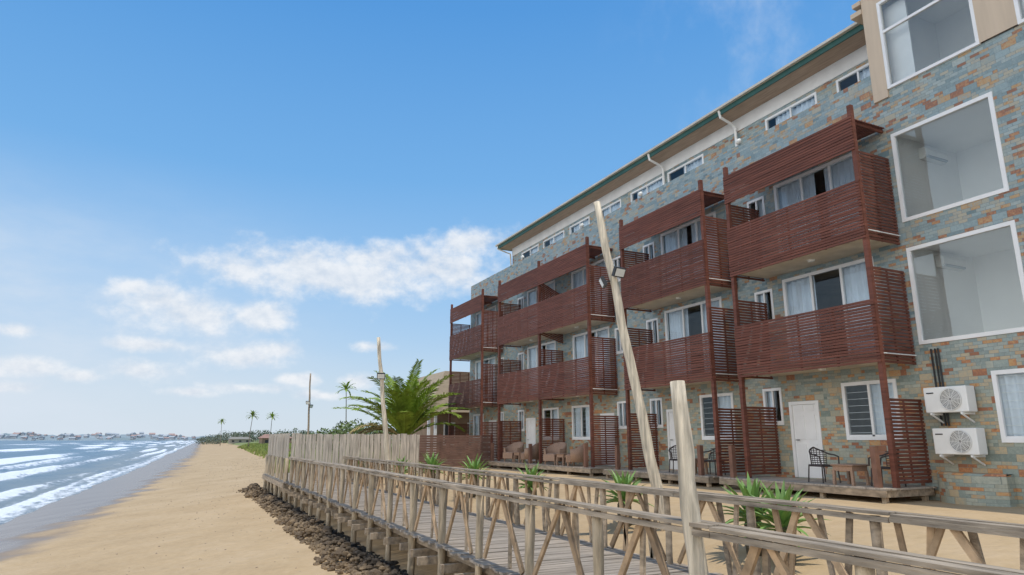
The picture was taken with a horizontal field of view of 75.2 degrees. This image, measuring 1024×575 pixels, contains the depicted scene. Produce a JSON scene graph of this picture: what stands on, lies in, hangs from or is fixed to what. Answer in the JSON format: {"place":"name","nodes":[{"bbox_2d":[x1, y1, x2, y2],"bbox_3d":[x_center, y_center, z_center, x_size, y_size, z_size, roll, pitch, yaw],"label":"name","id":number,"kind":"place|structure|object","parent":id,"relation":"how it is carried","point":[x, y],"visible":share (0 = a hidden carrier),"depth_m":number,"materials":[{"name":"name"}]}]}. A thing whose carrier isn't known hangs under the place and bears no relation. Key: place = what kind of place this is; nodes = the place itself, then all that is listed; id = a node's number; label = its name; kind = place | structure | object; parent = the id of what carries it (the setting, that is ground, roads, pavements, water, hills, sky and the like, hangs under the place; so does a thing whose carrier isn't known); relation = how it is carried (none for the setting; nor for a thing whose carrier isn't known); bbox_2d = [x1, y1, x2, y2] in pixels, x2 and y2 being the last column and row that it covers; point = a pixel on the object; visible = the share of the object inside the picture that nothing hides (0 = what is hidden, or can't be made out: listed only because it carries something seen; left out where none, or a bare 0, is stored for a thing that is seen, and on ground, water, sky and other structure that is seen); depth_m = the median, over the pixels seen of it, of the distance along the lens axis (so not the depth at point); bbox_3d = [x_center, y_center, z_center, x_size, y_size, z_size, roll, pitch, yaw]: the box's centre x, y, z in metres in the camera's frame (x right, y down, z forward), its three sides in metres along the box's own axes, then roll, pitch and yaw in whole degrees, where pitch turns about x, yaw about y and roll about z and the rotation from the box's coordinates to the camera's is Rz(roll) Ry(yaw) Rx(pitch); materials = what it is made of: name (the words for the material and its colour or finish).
{"place":"outdoors","nodes":[
{"label":"outdoors","id":0,"kind":"place"},
{"bbox_2d":[0,440,201,524],"bbox_3d":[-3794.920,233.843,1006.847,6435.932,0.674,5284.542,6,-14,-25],"label":"sea","id":1,"kind":"structure","parent":0,"point":[35,475],"depth_m":100.34,"materials":[{"name":"liquid"}]},
{"bbox_2d":[0,433,222,440],"bbox_3d":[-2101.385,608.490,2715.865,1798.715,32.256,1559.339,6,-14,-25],"label":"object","id":2,"kind":"structure","parent":0,"point":[124,437],"depth_m":2446.28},
{"bbox_2d":[9,434,17,438],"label":"house","id":3,"kind":"structure","parent":2,"relation":"on","point":[13,436],"depth_m":2303.23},
{"bbox_2d":[237,442,409,472],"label":"grass","id":4,"kind":"structure","parent":0,"point":[257,448],"depth_m":121.72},
{"bbox_2d":[0,0,859,439],"label":"sky","id":5,"kind":"structure","parent":0,"point":[208,208],"materials":[{"name":"blue"}]},
{"bbox_2d":[0,439,1023,574],"bbox_3d":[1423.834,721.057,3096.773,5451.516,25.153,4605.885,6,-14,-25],"label":"ground","id":6,"kind":"structure","parent":0,"point":[69,535],"depth_m":19.09,"materials":[{"name":"sand"}]},
{"bbox_2d":[50,457,300,574],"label":"beach litter","id":7,"kind":"object","parent":6,"relation":"on","point":[212,508],"visible":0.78,"depth_m":31.28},
{"bbox_2d":[197,435,212,443],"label":"distant tree","id":8,"kind":"object","parent":6,"relation":"on","point":[204,439],"visible":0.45,"depth_m":442.06,"materials":[{"name":"green plant"}]},
{"bbox_2d":[203,434,218,443],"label":"distant tree","id":9,"kind":"object","parent":6,"relation":"on","point":[209,440],"visible":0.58,"depth_m":427.39,"materials":[{"name":"green plant"}]},
{"bbox_2d":[210,434,222,443],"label":"distant tree","id":10,"kind":"object","parent":6,"relation":"on","point":[214,440],"visible":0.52,"depth_m":410.61,"materials":[{"name":"green plant"}]},
{"bbox_2d":[213,430,229,442],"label":"distant tree","id":11,"kind":"object","parent":6,"relation":"on","point":[225,441],"visible":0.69,"depth_m":394.63,"materials":[{"name":"green plant"}]},
{"bbox_2d":[221,431,235,440],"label":"distant tree","id":12,"kind":"object","parent":6,"relation":"on","point":[228,436],"visible":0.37,"depth_m":389.50,"materials":[{"name":"green plant"}]},
{"bbox_2d":[228,437,250,443],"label":"building","id":13,"kind":"structure","parent":6,"relation":"on","point":[232,440],"depth_m":299.85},
{"bbox_2d":[232,430,260,441],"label":"distant tree","id":14,"kind":"object","parent":6,"relation":"on","point":[240,435],"visible":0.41,"depth_m":354.89,"materials":[{"name":"green plant"}]},
{"bbox_2d":[244,432,259,441],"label":"distant tree","id":15,"kind":"object","parent":6,"relation":"on","point":[253,437],"visible":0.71,"depth_m":347.32,"materials":[{"name":"green plant"}]},
{"bbox_2d":[246,410,258,445],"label":"coconut palm","id":16,"kind":"object","parent":6,"relation":"on","point":[252,414],"visible":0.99,"depth_m":183.78,"materials":[{"name":"green plant"}]},
{"bbox_2d":[258,434,291,443],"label":"beach house","id":17,"kind":"structure","parent":6,"relation":"on","point":[264,438],"depth_m":184.95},
{"bbox_2d":[281,428,301,439],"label":"distant tree","id":18,"kind":"object","parent":6,"relation":"on","point":[293,431],"visible":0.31,"depth_m":319.62,"materials":[{"name":"green plant"}]},
{"bbox_2d":[262,454,352,501],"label":"viewing platform","id":19,"kind":"structure","parent":6,"relation":"on","point":[277,478],"depth_m":30.01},
{"bbox_2d":[268,433,290,457],"bbox_3d":[-10.881,7.348,30.934,0.097,1.073,7.480,6,-14,-25],"label":"plank fence","id":20,"kind":"object","parent":19,"relation":"on","point":[277,447],"visible":0.88,"depth_m":30.20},
{"bbox_2d":[289,433,419,480],"bbox_3d":[-6.683,7.295,28.712,5.546,1.943,0.096,6,-14,-25],"label":"plank fence","id":21,"kind":"object","parent":19,"relation":"on","point":[400,447],"visible":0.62,"depth_m":28.64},
{"bbox_2d":[306,373,312,433],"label":"light pole","id":22,"kind":"object","parent":6,"relation":"on","point":[310,405],"visible":0.79,"depth_m":57.22,"materials":[{"name":"grey metal"}]},
{"bbox_2d":[305,430,325,449],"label":"bush","id":23,"kind":"object","parent":6,"relation":"on","point":[318,432],"visible":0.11,"depth_m":73.42,"materials":[{"name":"green plant"}]},
{"bbox_2d":[236,483,407,574],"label":"rubble","id":24,"kind":"object","parent":6,"relation":"on","point":[359,560],"visible":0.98,"depth_m":16.12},
{"bbox_2d":[305,428,339,444],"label":"bush","id":25,"kind":"object","parent":6,"relation":"on","point":[324,430],"visible":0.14,"depth_m":80.69,"materials":[{"name":"green plant"}]},
{"bbox_2d":[327,425,348,449],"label":"bush","id":26,"kind":"object","parent":6,"relation":"on","point":[333,430],"visible":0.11,"depth_m":69.19,"materials":[{"name":"green plant"}]},
{"bbox_2d":[335,380,357,422],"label":"coconut palm","id":27,"kind":"object","parent":6,"relation":"on","point":[345,387],"visible":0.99,"depth_m":88.28,"materials":[{"name":"green plant"}]},
{"bbox_2d":[332,420,366,450],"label":"bush","id":28,"kind":"object","parent":6,"relation":"on","point":[348,425],"visible":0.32,"depth_m":63.21,"materials":[{"name":"green plant"}]},
{"bbox_2d":[339,418,377,448],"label":"bush","id":29,"kind":"object","parent":6,"relation":"on","point":[358,427],"visible":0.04,"depth_m":68.03,"materials":[{"name":"green plant"}]},
{"bbox_2d":[355,424,393,450],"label":"bush","id":30,"kind":"object","parent":6,"relation":"on","point":[376,431],"visible":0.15,"depth_m":60.90,"materials":[{"name":"green plant"}]},
{"bbox_2d":[377,337,391,478],"bbox_3d":[-5.142,4.984,27.009,0.958,5.940,0.440,10,-16,-37],"label":"light pole","id":31,"kind":"object","parent":6,"relation":"on","point":[381,375],"visible":0.88,"depth_m":27.03,"materials":[{"name":"beige wood"}]},
{"bbox_2d":[333,359,470,456],"bbox_3d":[-5.816,6.897,36.373,7.500,5.756,7.363,6,-14,-25],"label":"coconut palm","id":32,"kind":"object","parent":6,"relation":"on","point":[407,407],"visible":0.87,"depth_m":35.80,"materials":[{"name":"green plant"}]},
{"bbox_2d":[391,456,416,486],"bbox_3d":[-4.147,6.996,25.207,1.233,1.234,1.141,-6,-14,26],"label":"agave","id":33,"kind":"object","parent":6,"relation":"on","point":[406,470],"visible":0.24,"depth_m":25.15,"materials":[{"name":"green plant"}]},
{"bbox_2d":[414,450,446,487],"bbox_3d":[-2.810,6.445,23.383,1.359,1.411,1.270,6,-14,-25],"label":"agave","id":34,"kind":"object","parent":6,"relation":"on","point":[432,461],"visible":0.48,"depth_m":23.34,"materials":[{"name":"green plant"}]},
{"bbox_2d":[409,371,469,457],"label":"garden house","id":35,"kind":"structure","parent":6,"relation":"on","point":[442,429],"depth_m":44.35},
{"bbox_2d":[443,422,454,442],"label":"window","id":36,"kind":"structure","parent":35,"relation":"in","point":[445,429],"depth_m":44.02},
{"bbox_2d":[410,434,492,468],"bbox_3d":[-2.857,8.026,32.098,4.351,1.850,0.270,6,-14,-25],"label":"slat fence","id":37,"kind":"object","parent":6,"relation":"on","point":[450,451],"visible":0.56,"depth_m":32.18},
{"bbox_2d":[455,453,492,496],"bbox_3d":[-1.187,5.681,19.985,1.335,1.406,1.271,6,-14,-25],"label":"agave","id":38,"kind":"object","parent":6,"relation":"on","point":[475,464],"visible":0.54,"depth_m":19.89,"materials":[{"name":"green plant"}]},
{"bbox_2d":[516,461,548,505],"bbox_3d":[0.538,5.027,16.888,1.129,1.248,1.134,0,-13,1],"label":"agave","id":39,"kind":"object","parent":6,"relation":"on","point":[530,483],"visible":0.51,"depth_m":16.82,"materials":[{"name":"green plant"}]},
{"bbox_2d":[482,443,627,476],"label":"terrace deck","id":40,"kind":"structure","parent":6,"relation":"on","point":[586,467],"depth_m":27.44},
{"bbox_2d":[503,442,523,461],"bbox_3d":[0.104,7.795,31.555,1.006,0.934,0.908,-12,-18,43],"label":"tub chair","id":41,"kind":"object","parent":40,"relation":"on","point":[509,450],"visible":0.83,"depth_m":31.42,"materials":[{"name":"brown wicker"}]},
{"bbox_2d":[513,452,524,462],"bbox_3d":[0.446,7.843,30.729,0.600,0.472,0.600,6,-14,-25],"label":"table","id":42,"kind":"object","parent":40,"relation":"on","point":[516,453],"visible":0.5,"depth_m":30.48,"materials":[{"name":"brown wood"}]},
{"bbox_2d":[520,442,538,462],"bbox_3d":[0.856,7.447,30.032,0.908,0.934,1.006,-1,-13,4],"label":"tub chair","id":43,"kind":"object","parent":40,"relation":"on","point":[535,453],"visible":0.81,"depth_m":29.64,"materials":[{"name":"brown wicker"}]},
{"bbox_2d":[543,442,566,464],"bbox_3d":[1.845,6.993,28.044,1.006,0.934,0.908,-12,-18,43],"label":"tub chair","id":44,"kind":"object","parent":40,"relation":"on","point":[550,452],"visible":0.77,"depth_m":27.91,"materials":[{"name":"brown wicker"}]},
{"bbox_2d":[556,453,574,465],"bbox_3d":[2.187,7.041,27.219,0.600,0.472,0.600,6,-14,-25],"label":"table","id":45,"kind":"object","parent":40,"relation":"on","point":[563,455],"visible":0.62,"depth_m":27.05,"materials":[{"name":"brown wicker"}]},
{"bbox_2d":[566,442,587,465],"bbox_3d":[2.597,6.645,26.521,0.908,0.934,1.006,-1,-13,4],"label":"tub chair","id":46,"kind":"object","parent":40,"relation":"on","point":[575,455],"visible":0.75,"depth_m":26.08,"materials":[{"name":"brown wicker"}]},
{"bbox_2d":[599,469,653,527],"bbox_3d":[2.235,4.205,13.142,1.146,1.231,1.213,2,-13,-7],"label":"agave","id":47,"kind":"object","parent":6,"relation":"on","point":[627,479],"visible":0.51,"depth_m":13.14,"materials":[{"name":"green plant"}]},
{"bbox_2d":[593,201,664,530],"bbox_3d":[2.308,1.394,12.858,1.274,6.534,0.438,0,-13,2],"label":"light pole","id":48,"kind":"object","parent":6,"relation":"on","point":[614,272],"visible":0.88,"depth_m":12.88,"materials":[{"name":"beige wood"}]},
{"bbox_2d":[280,380,1023,574],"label":"wooden fence","id":49,"kind":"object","parent":6,"relation":"on","point":[437,530],"visible":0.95,"depth_m":8.87,"materials":[{"name":"wood"}]},
{"bbox_2d":[603,445,753,486],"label":"terrace deck","id":50,"kind":"structure","parent":6,"relation":"on","point":[700,475],"depth_m":20.74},
{"bbox_2d":[669,445,676,472],"bbox_3d":[5.301,5.468,21.206,0.620,0.859,0.577,0,-13,-1],"label":"rattan chair","id":51,"kind":"object","parent":50,"relation":"on","point":[671,452],"visible":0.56,"depth_m":21.37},
{"bbox_2d":[695,458,708,473],"bbox_3d":[5.651,5.521,20.568,0.600,0.472,0.600,6,-14,-25],"label":"table","id":52,"kind":"object","parent":50,"relation":"on","point":[706,465],"visible":0.37,"depth_m":20.43,"materials":[{"name":"brown wood"}]},
{"bbox_2d":[703,448,725,475],"bbox_3d":[6.024,5.186,19.973,0.620,0.859,0.577,11,-17,-40],"label":"rattan chair","id":53,"kind":"object","parent":50,"relation":"on","point":[713,455],"visible":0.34,"depth_m":19.79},
{"bbox_2d":[448,0,1023,506],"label":"hotel building","id":54,"kind":"structure","parent":6,"relation":"on","point":[780,240],"depth_m":18.63,"materials":[{"name":"stone"}]},
{"bbox_2d":[473,414,483,437],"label":"window","id":55,"kind":"structure","parent":54,"relation":"in","point":[477,415],"depth_m":39.26,"materials":[{"name":"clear glass"}]},
{"bbox_2d":[475,356,495,401],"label":"window","id":56,"kind":"structure","parent":54,"relation":"in","point":[492,360],"depth_m":38.96,"materials":[{"name":"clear glass"}]},
{"bbox_2d":[475,305,495,345],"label":"window","id":57,"kind":"structure","parent":54,"relation":"in","point":[478,315],"depth_m":39.56,"materials":[{"name":"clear glass"}]},
{"bbox_2d":[489,420,496,458],"bbox_3d":[-1.061,8.414,36.881,0.142,2.055,1.000,6,-14,-25],"label":"door","id":58,"kind":"structure","parent":54,"relation":"in","point":[489,420],"depth_m":36.82,"materials":[{"name":"white wood"}]},
{"bbox_2d":[518,410,523,430],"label":"window","id":59,"kind":"structure","parent":54,"relation":"in","point":[522,411],"depth_m":33.97,"materials":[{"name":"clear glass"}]},
{"bbox_2d":[518,352,523,371],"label":"window","id":60,"kind":"structure","parent":54,"relation":"in","point":[522,354],"depth_m":34.69,"materials":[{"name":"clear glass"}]},
{"bbox_2d":[518,296,523,308],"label":"window","id":61,"kind":"structure","parent":54,"relation":"in","point":[520,298],"depth_m":35.32,"materials":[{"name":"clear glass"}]},
{"bbox_2d":[522,244,538,254],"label":"window","id":62,"kind":"structure","parent":54,"relation":"in","point":[532,250],"depth_m":38.60,"materials":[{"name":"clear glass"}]},
{"bbox_2d":[526,418,535,460],"bbox_3d":[0.958,7.483,32.809,0.142,2.055,1.000,6,-14,-25],"label":"door","id":63,"kind":"structure","parent":54,"relation":"in","point":[530,422],"depth_m":32.91,"materials":[{"name":"white wood"}]},
{"bbox_2d":[527,280,554,327],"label":"window","id":64,"kind":"structure","parent":54,"relation":"in","point":[531,294],"depth_m":34.22,"materials":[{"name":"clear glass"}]},
{"bbox_2d":[527,340,555,394],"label":"window","id":65,"kind":"structure","parent":54,"relation":"in","point":[532,352],"depth_m":33.36,"materials":[{"name":"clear glass"}]},
{"bbox_2d":[543,407,558,433],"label":"window","id":66,"kind":"structure","parent":54,"relation":"in","point":[555,413],"depth_m":31.17,"materials":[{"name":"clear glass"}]},
{"bbox_2d":[543,230,563,247],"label":"window","id":67,"kind":"structure","parent":54,"relation":"in","point":[561,236],"depth_m":36.30,"materials":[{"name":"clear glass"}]},
{"bbox_2d":[569,216,589,233],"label":"window","id":68,"kind":"structure","parent":54,"relation":"in","point":[584,221],"depth_m":33.94,"materials":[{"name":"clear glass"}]},
{"bbox_2d":[572,405,589,439],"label":"window","id":69,"kind":"structure","parent":54,"relation":"in","point":[577,414],"depth_m":29.05,"materials":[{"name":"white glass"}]},
{"bbox_2d":[571,259,607,313],"bbox_3d":[3.477,0.296,29.286,0.220,2.600,2.930,6,-14,-25],"label":"window","id":70,"kind":"structure","parent":54,"relation":"in","point":[578,277],"depth_m":29.89,"materials":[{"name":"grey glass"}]},
{"bbox_2d":[572,326,610,388],"bbox_3d":[3.478,3.171,28.629,0.222,2.600,2.930,6,-14,-25],"label":"window","id":71,"kind":"structure","parent":54,"relation":"in","point":[581,348],"depth_m":29.17,"materials":[{"name":"white glass"}]},
{"bbox_2d":[600,413,615,465],"bbox_3d":[3.901,6.128,26.876,0.142,2.055,1.000,6,-14,-25],"label":"door","id":72,"kind":"structure","parent":54,"relation":"in","point":[603,414],"depth_m":26.87,"materials":[{"name":"white wood"}]},
{"bbox_2d":[602,199,620,215],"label":"window","id":73,"kind":"structure","parent":54,"relation":"in","point":[608,209],"depth_m":31.48,"materials":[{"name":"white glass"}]},
{"bbox_2d":[612,256,620,281],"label":"window","id":74,"kind":"structure","parent":54,"relation":"in","point":[617,259],"depth_m":27.56,"materials":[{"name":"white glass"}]},
{"bbox_2d":[614,328,622,353],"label":"window","id":75,"kind":"structure","parent":54,"relation":"in","point":[620,351],"depth_m":27.01,"materials":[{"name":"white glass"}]},
{"bbox_2d":[617,401,626,428],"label":"window","id":76,"kind":"structure","parent":54,"relation":"in","point":[622,403],"depth_m":26.28,"materials":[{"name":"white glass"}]},
{"bbox_2d":[630,176,662,201],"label":"window","id":77,"kind":"structure","parent":54,"relation":"in","point":[651,187],"depth_m":28.99,"materials":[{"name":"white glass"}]},
{"bbox_2d":[643,242,654,267],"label":"window","id":78,"kind":"structure","parent":54,"relation":"in","point":[649,251],"depth_m":25.64,"materials":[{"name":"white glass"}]},
{"bbox_2d":[646,318,658,346],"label":"window","id":79,"kind":"structure","parent":54,"relation":"in","point":[652,321],"depth_m":24.98,"materials":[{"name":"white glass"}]},
{"bbox_2d":[650,398,663,427],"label":"window","id":80,"kind":"structure","parent":54,"relation":"in","point":[656,401],"depth_m":24.32,"materials":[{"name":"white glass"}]},
{"bbox_2d":[666,409,677,469],"bbox_3d":[5.763,5.269,23.119,0.142,2.055,1.000,6,-14,-25],"label":"door","id":81,"kind":"structure","parent":54,"relation":"in","point":[669,412],"depth_m":23.42,"materials":[{"name":"white metal"}]},
{"bbox_2d":[667,154,703,181],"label":"window","id":82,"kind":"structure","parent":54,"relation":"in","point":[687,167],"depth_m":26.68,"materials":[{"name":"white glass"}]},
{"bbox_2d":[660,211,719,286],"bbox_3d":[6.324,-1.016,23.546,0.222,2.600,2.930,6,-14,-25],"label":"window","id":83,"kind":"structure","parent":54,"relation":"in","point":[676,238],"depth_m":24.07,"materials":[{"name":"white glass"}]},
{"bbox_2d":[664,296,726,376],"bbox_3d":[6.324,1.860,22.888,0.220,2.600,2.930,6,-14,-25],"label":"window","id":84,"kind":"structure","parent":54,"relation":"in","point":[678,326],"depth_m":23.49,"materials":[{"name":"white glass"}]},
{"bbox_2d":[699,392,735,439],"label":"window","id":85,"kind":"structure","parent":54,"relation":"in","point":[726,400],"depth_m":21.56,"materials":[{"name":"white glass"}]},
{"bbox_2d":[747,196,765,226],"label":"window","id":86,"kind":"structure","parent":54,"relation":"in","point":[757,201],"depth_m":20.85,"materials":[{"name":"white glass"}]},
{"bbox_2d":[754,288,774,321],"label":"window","id":87,"kind":"structure","parent":54,"relation":"in","point":[762,294],"depth_m":20.21,"materials":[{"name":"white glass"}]},
{"bbox_2d":[762,388,784,424],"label":"window","id":88,"kind":"structure","parent":54,"relation":"in","point":[771,392],"depth_m":19.56,"materials":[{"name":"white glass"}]},
{"bbox_2d":[765,92,817,129],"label":"window","id":89,"kind":"structure","parent":54,"relation":"in","point":[792,111],"depth_m":22.16,"materials":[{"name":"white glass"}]},
{"bbox_2d":[788,400,825,477],"bbox_3d":[8.140,4.174,18.327,0.142,2.055,1.000,6,-14,-25],"label":"door","id":90,"kind":"structure","parent":54,"relation":"in","point":[805,422],"depth_m":18.37,"materials":[{"name":"wood"}]},
{"bbox_2d":[773,149,868,251],"bbox_3d":[8.700,-2.111,18.754,0.221,2.600,2.930,6,-14,-25],"label":"window","id":91,"kind":"structure","parent":54,"relation":"in","point":[838,172],"depth_m":19.17,"materials":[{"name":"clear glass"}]},
{"bbox_2d":[782,256,883,360],"bbox_3d":[8.700,0.765,18.096,0.220,2.600,2.930,6,-14,-25],"label":"window","id":92,"kind":"structure","parent":54,"relation":"in","point":[799,292],"depth_m":18.48,"materials":[{"name":"clear glass"}]},
{"bbox_2d":[836,63,869,92],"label":"window","id":93,"kind":"structure","parent":54,"relation":"in","point":[865,73],"depth_m":20.02,"materials":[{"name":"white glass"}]},
{"bbox_2d":[841,379,903,439],"bbox_3d":[9.092,3.090,16.734,0.220,1.460,1.530,6,-14,-25],"label":"window","id":94,"kind":"structure","parent":54,"relation":"in","point":[878,432],"depth_m":16.71,"materials":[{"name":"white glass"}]},
{"bbox_2d":[876,0,981,89],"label":"window","id":95,"kind":"structure","parent":54,"relation":"in","point":[878,5],"depth_m":16.70,"materials":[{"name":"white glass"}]},
{"bbox_2d":[918,147,947,164],"bbox_3d":[11.046,-3.452,17.417,0.900,0.290,0.215,6,-14,-25],"label":"indoor air conditioner","id":96,"kind":"object","parent":54,"relation":"attached to","point":[932,156],"visible":1,"depth_m":17.30,"materials":[{"name":"white plastic"}]},
{"bbox_2d":[890,91,1009,222],"bbox_3d":[10.197,-2.984,15.628,0.095,2.350,2.410,6,-14,-25],"label":"window","id":97,"kind":"structure","parent":54,"relation":"in","point":[989,95],"depth_m":15.54,"materials":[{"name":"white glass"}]},
{"bbox_2d":[923,385,977,423],"bbox_3d":[9.735,2.605,14.737,0.460,0.794,0.940,6,-14,-25],"label":"air conditioner","id":98,"kind":"object","parent":54,"relation":"attached to","point":[961,399],"visible":1,"depth_m":14.57,"materials":[{"name":"white plastic"}]},
{"bbox_2d":[935,255,965,270],"bbox_3d":[11.091,-0.620,16.793,0.900,0.290,0.215,6,-14,-25],"label":"indoor air conditioner","id":99,"kind":"object","parent":54,"relation":"attached to","point":[950,263],"visible":1,"depth_m":16.67,"materials":[{"name":"white plastic"}]},
{"bbox_2d":[932,428,987,465],"bbox_3d":[9.770,3.466,14.466,0.460,0.794,0.940,6,-14,-25],"label":"air conditioner","id":100,"kind":"object","parent":54,"relation":"attached to","point":[950,442],"visible":1,"depth_m":14.30,"materials":[{"name":"white metal"}]},
{"bbox_2d":[906,220,1023,344],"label":"window","id":101,"kind":"structure","parent":54,"relation":"in","point":[1011,223],"depth_m":15.09,"materials":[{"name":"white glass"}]},
{"bbox_2d":[991,368,1023,442],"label":"window","id":102,"kind":"structure","parent":54,"relation":"in","point":[1008,384],"depth_m":13.97,"materials":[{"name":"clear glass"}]},
{"bbox_2d":[1013,0,1023,24],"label":"window","id":103,"kind":"structure","parent":54,"relation":"in","point":[1020,20],"depth_m":14.43,"materials":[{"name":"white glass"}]},
{"bbox_2d":[716,471,798,555],"bbox_3d":[3.625,3.488,10.110,1.211,1.316,1.271,6,-14,-25],"label":"agave","id":104,"kind":"object","parent":6,"relation":"on","point":[753,489],"visible":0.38,"depth_m":10.04,"materials":[{"name":"green plant"}]},
{"bbox_2d":[739,481,832,564],"bbox_3d":[3.782,3.340,9.301,1.255,1.264,1.149,6,-14,-25],"label":"agave","id":105,"kind":"object","parent":6,"relation":"on","point":[785,516],"visible":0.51,"depth_m":9.29,"materials":[{"name":"green plant"}]},
{"bbox_2d":[719,445,936,503],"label":"terrace deck","id":106,"kind":"structure","parent":6,"relation":"on","point":[878,487],"depth_m":15.38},
{"bbox_2d":[808,447,840,482],"bbox_3d":[7.696,4.390,16.487,0.620,0.859,0.577,4,-13,-15],"label":"rattan chair","id":107,"kind":"object","parent":106,"relation":"on","point":[822,466],"visible":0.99,"depth_m":16.60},
{"bbox_2d":[830,464,870,485],"bbox_3d":[7.917,4.375,15.550,0.600,0.472,0.600,6,-14,-25],"label":"table","id":108,"kind":"object","parent":106,"relation":"on","point":[849,469],"visible":0.93,"depth_m":15.41,"materials":[{"name":"brown wood"}]},
{"bbox_2d":[868,449,906,486],"bbox_3d":[8.506,4.068,15.079,0.620,0.859,0.577,9,-16,-35],"label":"rattan chair","id":109,"kind":"object","parent":106,"relation":"on","point":[886,466],"visible":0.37,"depth_m":15.01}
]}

